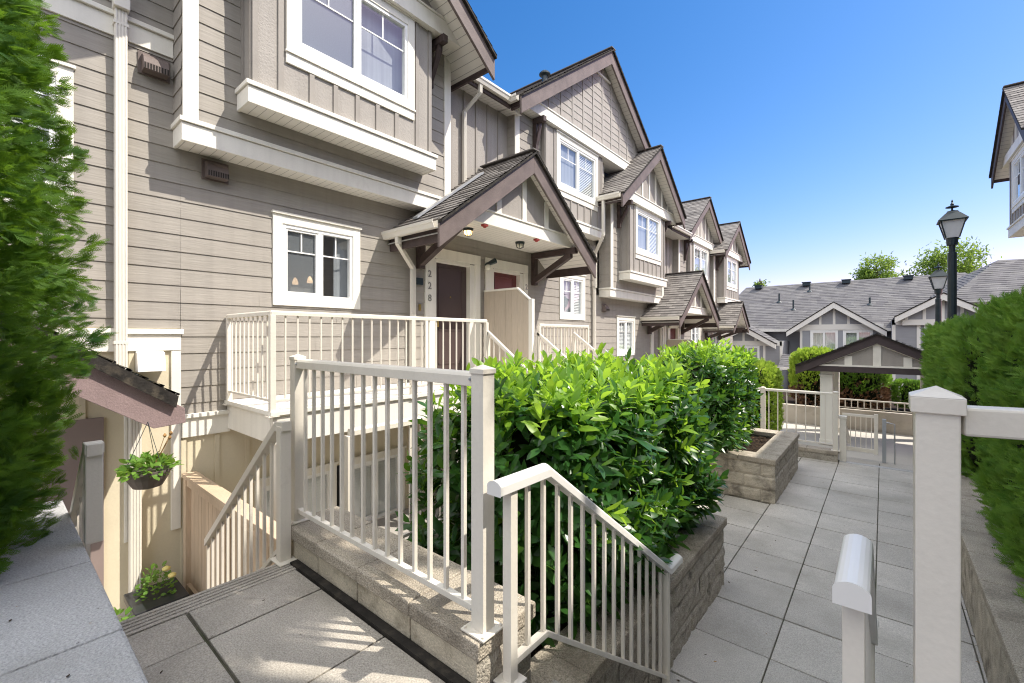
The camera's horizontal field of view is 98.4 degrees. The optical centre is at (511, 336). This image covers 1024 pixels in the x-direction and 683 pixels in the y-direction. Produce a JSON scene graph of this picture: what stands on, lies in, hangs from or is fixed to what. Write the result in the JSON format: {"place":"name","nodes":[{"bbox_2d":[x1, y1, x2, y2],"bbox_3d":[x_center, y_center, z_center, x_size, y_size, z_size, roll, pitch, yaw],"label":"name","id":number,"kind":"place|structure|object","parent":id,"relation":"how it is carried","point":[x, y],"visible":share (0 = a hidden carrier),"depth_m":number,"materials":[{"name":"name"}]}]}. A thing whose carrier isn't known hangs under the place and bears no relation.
{"place":"outdoors","nodes":[
{"label":"outdoors","id":0,"kind":"place"},
{"bbox_2d":[117,498,443,620],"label":"patio","id":1,"kind":"structure","parent":0,"point":[393,522],"depth_m":6.88,"materials":[{"name":"concrete"}]},
{"bbox_2d":[0,500,147,682],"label":"concrete wall","id":2,"kind":"structure","parent":1,"relation":"on","point":[52,589],"depth_m":1.45,"materials":[{"name":"grey concrete"}]},
{"bbox_2d":[0,0,117,574],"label":"thuja","id":3,"kind":"object","parent":2,"relation":"on","point":[33,275],"visible":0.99,"depth_m":1.85,"materials":[{"name":"green plant"}]},
{"bbox_2d":[123,561,189,616],"bbox_3d":[-3.648,2.609,4.536,0.520,0.581,0.440,0,0,40],"label":"planter box","id":4,"kind":"object","parent":1,"relation":"on","point":[154,596],"visible":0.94,"depth_m":4.50,"materials":[{"name":"green plant"}]},
{"bbox_2d":[182,471,275,595],"bbox_3d":[-2.697,2.228,4.222,2.620,1.345,0.140,0,0,40],"label":"cedar fence","id":5,"kind":"object","parent":1,"relation":"on","point":[205,499],"visible":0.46,"depth_m":4.67,"materials":[{"name":"beige wood"}]},
{"bbox_2d":[0,0,597,612],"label":"townhouse","id":6,"kind":"structure","parent":1,"relation":"on","point":[270,154],"depth_m":5.47,"materials":[{"name":"paint"}]},
{"bbox_2d":[1,55,75,207],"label":"window","id":7,"kind":"structure","parent":6,"relation":"in","point":[65,69],"depth_m":4.31,"materials":[{"name":"paint"}]},
{"bbox_2d":[26,417,103,586],"bbox_3d":[-4.522,1.865,4.140,0.030,2.070,1.030,0,0,40],"label":"basement door","id":8,"kind":"structure","parent":6,"relation":"in","point":[90,429],"depth_m":4.38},
{"bbox_2d":[0,309,185,427],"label":"entry canopy","id":9,"kind":"object","parent":6,"relation":"attached to","point":[107,383],"visible":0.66,"depth_m":4.01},
{"bbox_2d":[115,422,184,489],"bbox_3d":[-3.300,1.079,4.029,0.535,0.601,0.503,0,0,40],"label":"hanging basket","id":10,"kind":"object","parent":9,"relation":"hanging from","point":[154,470],"visible":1,"depth_m":3.94,"materials":[{"name":"plastic"}]},
{"bbox_2d":[253,461,338,516],"bbox_3d":[-3.030,2.395,6.132,0.355,1.130,1.130,0,0,40],"label":"window","id":11,"kind":"structure","parent":6,"relation":"in","point":[327,465],"depth_m":6.28,"materials":[{"name":"paint"}]},
{"bbox_2d":[271,209,361,308],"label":"window","id":12,"kind":"structure","parent":6,"relation":"in","point":[297,240],"depth_m":6.21,"materials":[{"name":"paint"}]},
{"bbox_2d":[285,0,416,120],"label":"window","id":13,"kind":"structure","parent":6,"relation":"in","point":[364,48],"depth_m":6.04,"materials":[{"name":"paint"}]},
{"bbox_2d":[222,310,488,417],"bbox_3d":[-1.918,0.282,6.185,1.361,1.095,3.321,0,0,40],"label":"porch railing","id":14,"kind":"object","parent":6,"relation":"on","point":[270,398],"visible":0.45,"depth_m":5.14,"materials":[{"name":"paint"}]},
{"bbox_2d":[337,445,405,521],"bbox_3d":[-2.258,2.395,7.051,0.355,1.130,1.130,0,0,40],"label":"window","id":15,"kind":"structure","parent":6,"relation":"in","point":[393,451],"depth_m":7.03,"materials":[{"name":"paint"}]},
{"bbox_2d":[487,331,527,372],"bbox_3d":[0.272,0.991,6.469,1.750,2.159,0.050,0,0,40],"label":"stair handrail","id":16,"kind":"object","parent":6,"relation":"attached to","point":[497,341],"visible":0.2,"depth_m":6.89,"materials":[{"name":"paint"}]},
{"bbox_2d":[291,506,726,682],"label":"stone planter","id":17,"kind":"object","parent":1,"relation":"on","point":[428,619],"visible":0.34,"depth_m":2.24,"materials":[{"name":"beige stone"}]},
{"bbox_2d":[289,354,502,643],"bbox_3d":[-0.696,0.602,2.150,1.648,0.992,0.118,0,0,40],"label":"guard railing","id":18,"kind":"object","parent":17,"relation":"on","point":[483,626],"visible":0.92,"depth_m":1.92,"materials":[{"name":"paint"}]},
{"bbox_2d":[344,409,467,537],"bbox_3d":[-0.297,1.145,4.048,0.106,1.010,2.686,0,0,40],"label":"guard railing","id":19,"kind":"object","parent":17,"relation":"on","point":[381,426],"visible":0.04,"depth_m":3.17,"materials":[{"name":"metal"}]},
{"bbox_2d":[395,342,728,647],"bbox_3d":[0.556,0.944,3.585,1.863,1.785,3.006,0,0,40],"label":"laurel shrub","id":20,"kind":"object","parent":17,"relation":"in","point":[590,428],"visible":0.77,"depth_m":2.75,"materials":[{"name":"green plant"}]},
{"bbox_2d":[120,564,525,682],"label":"landing","id":21,"kind":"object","parent":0,"point":[254,638],"visible":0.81,"depth_m":1.86,"materials":[{"name":"concrete"}]},
{"bbox_2d":[290,559,470,682],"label":"drain strip","id":22,"kind":"object","parent":21,"relation":"on","point":[429,661],"visible":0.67,"depth_m":1.92,"materials":[{"name":"black metal"}]},
{"bbox_2d":[909,386,1023,682],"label":"guard railing","id":23,"kind":"object","parent":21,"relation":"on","point":[944,419],"visible":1,"depth_m":0.84,"materials":[{"name":"paint"}]},
{"bbox_2d":[467,0,1023,293],"label":"sky","id":24,"kind":"structure","parent":0,"point":[834,132],"materials":[{"name":"blue"}]},
{"bbox_2d":[670,457,987,682],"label":"path","id":25,"kind":"structure","parent":0,"point":[781,596],"depth_m":3.96,"materials":[{"name":"grey concrete"}]},
{"bbox_2d":[487,463,682,682],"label":"stair handrail","id":26,"kind":"object","parent":25,"relation":"on","point":[507,487],"visible":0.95,"depth_m":1.95,"materials":[{"name":"paint"}]},
{"bbox_2d":[690,428,799,503],"bbox_3d":[3.488,2.214,7.295,1.865,1.132,2.180,0,0,40],"label":"stone planter","id":27,"kind":"object","parent":25,"relation":"on","point":[763,467],"visible":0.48,"depth_m":6.21,"materials":[{"name":"beige stone"}]},
{"bbox_2d":[653,337,763,453],"bbox_3d":[3.051,0.927,7.009,1.566,1.826,2.617,0,0,40],"label":"laurel shrub","id":28,"kind":"object","parent":27,"relation":"in","point":[733,391],"visible":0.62,"depth_m":6.33,"materials":[{"name":"green plant"}]},
{"bbox_2d":[798,444,838,461],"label":"kerb wall","id":29,"kind":"structure","parent":25,"relation":"on","point":[817,452],"depth_m":8.04,"materials":[{"name":"beige stone"}]},
{"bbox_2d":[751,386,839,451],"bbox_3d":[4.940,1.517,8.648,2.381,1.066,0.131,0,0,40],"label":"guard railing","id":30,"kind":"object","parent":29,"relation":"on","point":[762,389],"visible":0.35,"depth_m":8.21,"materials":[{"name":"metal"}]},
{"bbox_2d":[839,415,849,461],"bbox_3d":[6.569,1.870,8.684,0.120,0.880,2.050,0,0,40],"label":"stair handrail","id":31,"kind":"object","parent":25,"relation":"on","point":[844,435],"visible":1,"depth_m":7.92,"materials":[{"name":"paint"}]},
{"bbox_2d":[842,413,877,454],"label":"path gate","id":32,"kind":"structure","parent":31,"relation":"attached to","point":[874,451],"depth_m":8.57,"materials":[{"name":"metal"}]},
{"bbox_2d":[832,534,878,682],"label":"stair handrail","id":33,"kind":"object","parent":25,"relation":"on","point":[853,592],"visible":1,"depth_m":0.98,"materials":[{"name":"paint"}]},
{"bbox_2d":[781,422,912,465],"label":"plaza","id":34,"kind":"structure","parent":0,"point":[903,449],"depth_m":13.01,"materials":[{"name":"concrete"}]},
{"bbox_2d":[451,46,650,366],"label":"townhouse","id":35,"kind":"structure","parent":34,"relation":"on","point":[578,125],"depth_m":10.69,"materials":[{"name":"paint"}]},
{"bbox_2d":[484,287,534,368],"bbox_3d":[-0.080,0.384,8.447,1.222,2.592,0.080,0,0,40],"label":"privacy panel","id":36,"kind":"object","parent":35,"relation":"attached to","point":[509,314],"visible":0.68,"depth_m":8.36,"materials":[{"name":"paint"}]},
{"bbox_2d":[536,332,567,371],"bbox_3d":[1.142,1.011,7.553,1.810,2.199,0.050,0,0,40],"label":"stair handrail","id":37,"kind":"object","parent":35,"relation":"on","point":[548,342],"visible":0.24,"depth_m":8.02,"materials":[{"name":"paint"}]},
{"bbox_2d":[537,324,588,363],"bbox_3d":[0.776,0.300,8.989,0.833,1.060,1.836,0,0,40],"label":"porch railing","id":38,"kind":"object","parent":35,"relation":"on","point":[585,332],"visible":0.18,"depth_m":8.72,"materials":[{"name":"paint"}]},
{"bbox_2d":[559,275,585,319],"bbox_3d":[1.460,-1.025,11.483,0.355,1.210,1.240,0,0,40],"label":"window","id":39,"kind":"structure","parent":35,"relation":"in","point":[571,288],"depth_m":11.40,"materials":[{"name":"glass"}]},
{"bbox_2d":[556,129,598,211],"bbox_3d":[1.551,-4.065,11.139,0.355,1.490,1.970,0,0,40],"label":"window","id":40,"kind":"structure","parent":35,"relation":"in","point":[576,165],"depth_m":11.04,"materials":[{"name":"paint"}]},
{"bbox_2d":[572,332,596,356],"bbox_3d":[1.911,0.996,8.422,1.750,2.149,0.050,0,0,40],"label":"stair handrail","id":41,"kind":"object","parent":35,"relation":"attached to","point":[575,336],"visible":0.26,"depth_m":8.88,"materials":[{"name":"paint"}]},
{"bbox_2d":[596,144,720,364],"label":"townhouse","id":42,"kind":"structure","parent":34,"relation":"on","point":[643,300],"depth_m":13.59,"materials":[{"name":"paint"}]},
{"bbox_2d":[616,315,634,355],"bbox_3d":[3.443,-0.010,13.846,0.355,1.240,1.290,0,0,40],"label":"window","id":43,"kind":"structure","parent":42,"relation":"in","point":[625,325],"depth_m":13.75,"materials":[{"name":"glass"}]},
{"bbox_2d":[635,204,661,265],"bbox_3d":[4.072,-3.042,13.599,0.355,1.545,1.920,0,0,40],"label":"window","id":44,"kind":"structure","parent":42,"relation":"in","point":[647,224],"depth_m":13.51,"materials":[{"name":"paint"}]},
{"bbox_2d":[667,339,696,352],"bbox_3d":[6.207,1.404,15.940,1.222,2.592,0.080,0,0,40],"label":"privacy panel","id":45,"kind":"object","parent":42,"relation":"attached to","point":[672,342],"visible":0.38,"depth_m":16.09,"materials":[{"name":"paint"}]},
{"bbox_2d":[665,196,723,343],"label":"townhouse","id":46,"kind":"structure","parent":34,"relation":"on","point":[690,246],"depth_m":17.78,"materials":[{"name":"paint"}]},
{"bbox_2d":[691,328,699,342],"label":"window","id":47,"kind":"structure","parent":46,"relation":"in","point":[695,332],"depth_m":18.92,"materials":[{"name":"glass"}]},
{"bbox_2d":[693,242,708,281],"bbox_3d":[7.818,-3.045,18.608,0.355,1.490,1.970,0,0,40],"label":"window","id":48,"kind":"structure","parent":46,"relation":"in","point":[700,253],"depth_m":18.53,"materials":[{"name":"paint"}]},
{"bbox_2d":[703,221,750,350],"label":"townhouse","id":49,"kind":"structure","parent":34,"relation":"on","point":[729,256],"depth_m":20.16,"materials":[{"name":"paint"}]},
{"bbox_2d":[712,333,719,347],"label":"window","id":50,"kind":"structure","parent":49,"relation":"in","point":[715,339],"depth_m":21.24,"materials":[{"name":"paint"}]},
{"bbox_2d":[726,256,737,291],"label":"window","id":51,"kind":"structure","parent":49,"relation":"in","point":[731,263],"depth_m":20.96,"materials":[{"name":"glass"}]},
{"bbox_2d":[752,357,784,430],"bbox_3d":[7.362,2.038,13.530,1.676,2.824,1.700,0,0,40],"label":"thuja","id":52,"kind":"object","parent":34,"relation":"on","point":[770,375],"visible":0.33,"depth_m":12.87,"materials":[{"name":"green plant"}]},
{"bbox_2d":[782,386,911,413],"bbox_3d":[16.716,3.255,18.054,9.600,1.250,10.850,0,0,40],"label":"raised bed","id":53,"kind":"object","parent":34,"relation":"on","point":[790,400],"depth_m":16.76,"materials":[{"name":"plant"}]},
{"bbox_2d":[787,345,842,405],"bbox_3d":[11.691,1.639,17.068,1.863,2.583,1.781,0,0,40],"label":"thuja","id":54,"kind":"object","parent":53,"relation":"on","point":[808,380],"visible":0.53,"depth_m":16.82,"materials":[{"name":"green plant"}]},
{"bbox_2d":[839,372,893,409],"bbox_3d":[12.846,1.761,16.235,1.822,2.338,1.752,0,0,40],"label":"thuja","id":55,"kind":"object","parent":53,"relation":"on","point":[864,386],"visible":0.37,"depth_m":15.74,"materials":[{"name":"green plant"}]},
{"bbox_2d":[890,378,919,408],"bbox_3d":[14.219,2.117,15.362,1.684,1.326,1.246,0,0,40],"label":"box hedge","id":56,"kind":"object","parent":53,"relation":"on","point":[907,386],"visible":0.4,"depth_m":15.37,"materials":[{"name":"green plant"}]},
{"bbox_2d":[782,403,912,435],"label":"wall","id":57,"kind":"structure","parent":34,"relation":"on","point":[902,422],"depth_m":14.86,"materials":[{"name":"concrete"}]},
{"bbox_2d":[839,398,911,412],"bbox_3d":[12.558,2.320,14.266,4.016,0.360,0.116,0,0,40],"label":"guard railing","id":58,"kind":"object","parent":57,"relation":"on","point":[870,401],"visible":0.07,"depth_m":14.69,"materials":[{"name":"metal"}]},
{"bbox_2d":[795,333,924,445],"bbox_3d":[10.819,1.534,13.081,3.747,3.232,3.250,0,0,40],"label":"gazebo","id":59,"kind":"object","parent":34,"relation":"on","point":[876,353],"visible":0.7,"depth_m":12.22,"materials":[{"name":"white wood"}]},
{"bbox_2d":[928,262,946,322],"bbox_3d":[14.545,0.330,15.078,0.513,5.700,0.513,0,0,40],"label":"street lamp","id":60,"kind":"object","parent":34,"relation":"on","point":[937,278],"visible":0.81,"depth_m":15.01,"materials":[{"name":"black metal"}]},
{"bbox_2d":[936,200,968,318],"bbox_3d":[9.957,0.045,9.999,0.492,6.270,0.492,0,0,40],"label":"street lamp","id":61,"kind":"object","parent":34,"relation":"on","point":[951,223],"visible":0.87,"depth_m":9.93,"materials":[{"name":"black metal"}]},
{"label":"basement steps","id":62,"kind":"structure","parent":0,"visible":0},
{"bbox_2d":[69,440,103,559],"bbox_3d":[-2.597,1.637,2.590,1.908,2.315,0.066,0,0,40],"label":"stair handrail","id":63,"kind":"object","parent":62,"relation":"on","point":[86,512],"visible":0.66,"depth_m":1.99,"materials":[{"name":"paint"}]},
{"bbox_2d":[113,606,134,621],"bbox_3d":[-3.120,2.416,3.473,0.336,0.527,0.313,0,0,40],"label":"leafy plant","id":64,"kind":"object","parent":62,"relation":"on","point":[127,610],"visible":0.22,"depth_m":3.56,"materials":[{"name":"green plant"}]},
{"bbox_2d":[204,421,296,588],"bbox_3d":[-1.789,1.394,2.930,1.408,1.822,0.100,0,0,40],"label":"stair handrail","id":65,"kind":"object","parent":62,"relation":"on","point":[279,433],"visible":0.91,"depth_m":2.70,"materials":[{"name":"paint"}]},
{"bbox_3d":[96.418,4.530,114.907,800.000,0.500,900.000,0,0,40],"label":"ground","id":66,"kind":"structure","parent":0,"visible":0},
{"bbox_2d":[752,279,769,286],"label":"maple tree","id":67,"kind":"object","parent":66,"relation":"on","point":[759,282],"visible":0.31,"depth_m":48.52,"materials":[{"name":"green plant"}]},
{"bbox_2d":[848,250,904,279],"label":"maple tree","id":68,"kind":"object","parent":66,"relation":"on","point":[866,272],"visible":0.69,"depth_m":42.10,"materials":[{"name":"green plant"}]},
{"bbox_2d":[733,259,1023,392],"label":"rowhouse","id":69,"kind":"structure","parent":66,"relation":"on","point":[785,321],"depth_m":25.77,"materials":[{"name":"grey"}]},
{"bbox_2d":[735,345,759,359],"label":"window","id":70,"kind":"structure","parent":69,"relation":"in","point":[758,347],"depth_m":26.25,"materials":[{"name":"plastic"}]},
{"bbox_2d":[810,330,837,348],"bbox_3d":[17.956,0.240,25.444,1.330,1.180,0.175,0,0,40],"label":"window","id":71,"kind":"structure","parent":69,"relation":"in","point":[829,338],"depth_m":25.43,"materials":[{"name":"plastic"}]},
{"bbox_2d":[843,330,872,346],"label":"window","id":72,"kind":"structure","parent":69,"relation":"in","point":[849,336],"depth_m":24.59,"materials":[{"name":"plastic"}]},
{"bbox_2d":[846,456,912,470],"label":"plaza steps","id":73,"kind":"structure","parent":66,"relation":"on","point":[886,464],"depth_m":8.37,"materials":[{"name":"grey concrete"}]},
{"bbox_2d":[882,419,894,463],"bbox_3d":[7.136,2.010,8.371,0.191,0.860,0.060,0,0,40],"label":"gate post","id":74,"kind":"object","parent":73,"relation":"on","point":[884,422],"visible":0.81,"depth_m":8.39,"materials":[{"name":"metal"}]},
{"bbox_2d":[900,236,1001,275],"bbox_3d":[38.645,-2.217,39.038,5.733,12.999,5.525,0,0,12],"label":"maple tree","id":75,"kind":"object","parent":66,"relation":"on","point":[969,257],"visible":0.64,"depth_m":38.70,"materials":[{"name":"green plant"}]},
{"bbox_2d":[912,412,1023,682],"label":"retaining wall","id":76,"kind":"structure","parent":66,"relation":"on","point":[994,604],"depth_m":3.06,"materials":[{"name":"grey concrete"}]},
{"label":"terrace soil","id":77,"kind":"structure","parent":0,"visible":0},
{"bbox_2d":[918,311,999,482],"bbox_3d":[7.461,0.838,7.094,1.265,2.365,6.310,0,0,40],"label":"thuja hedge","id":78,"kind":"object","parent":77,"relation":"on","point":[950,355],"visible":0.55,"depth_m":5.43,"materials":[{"name":"green plant"}]},
{"bbox_2d":[967,285,1023,601],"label":"thuja hedge","id":79,"kind":"object","parent":77,"relation":"on","point":[1001,373],"visible":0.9,"depth_m":3.41,"materials":[{"name":"green plant"}]},
{"bbox_2d":[989,81,1023,237],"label":"townhouse","id":80,"kind":"structure","parent":77,"relation":"on","point":[1007,161],"depth_m":12.62,"materials":[{"name":"paint"}]},
{"bbox_2d":[1010,143,1023,213],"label":"window","id":81,"kind":"structure","parent":80,"relation":"in","point":[1017,161],"depth_m":12.39,"materials":[{"name":"paint"}]}
]}

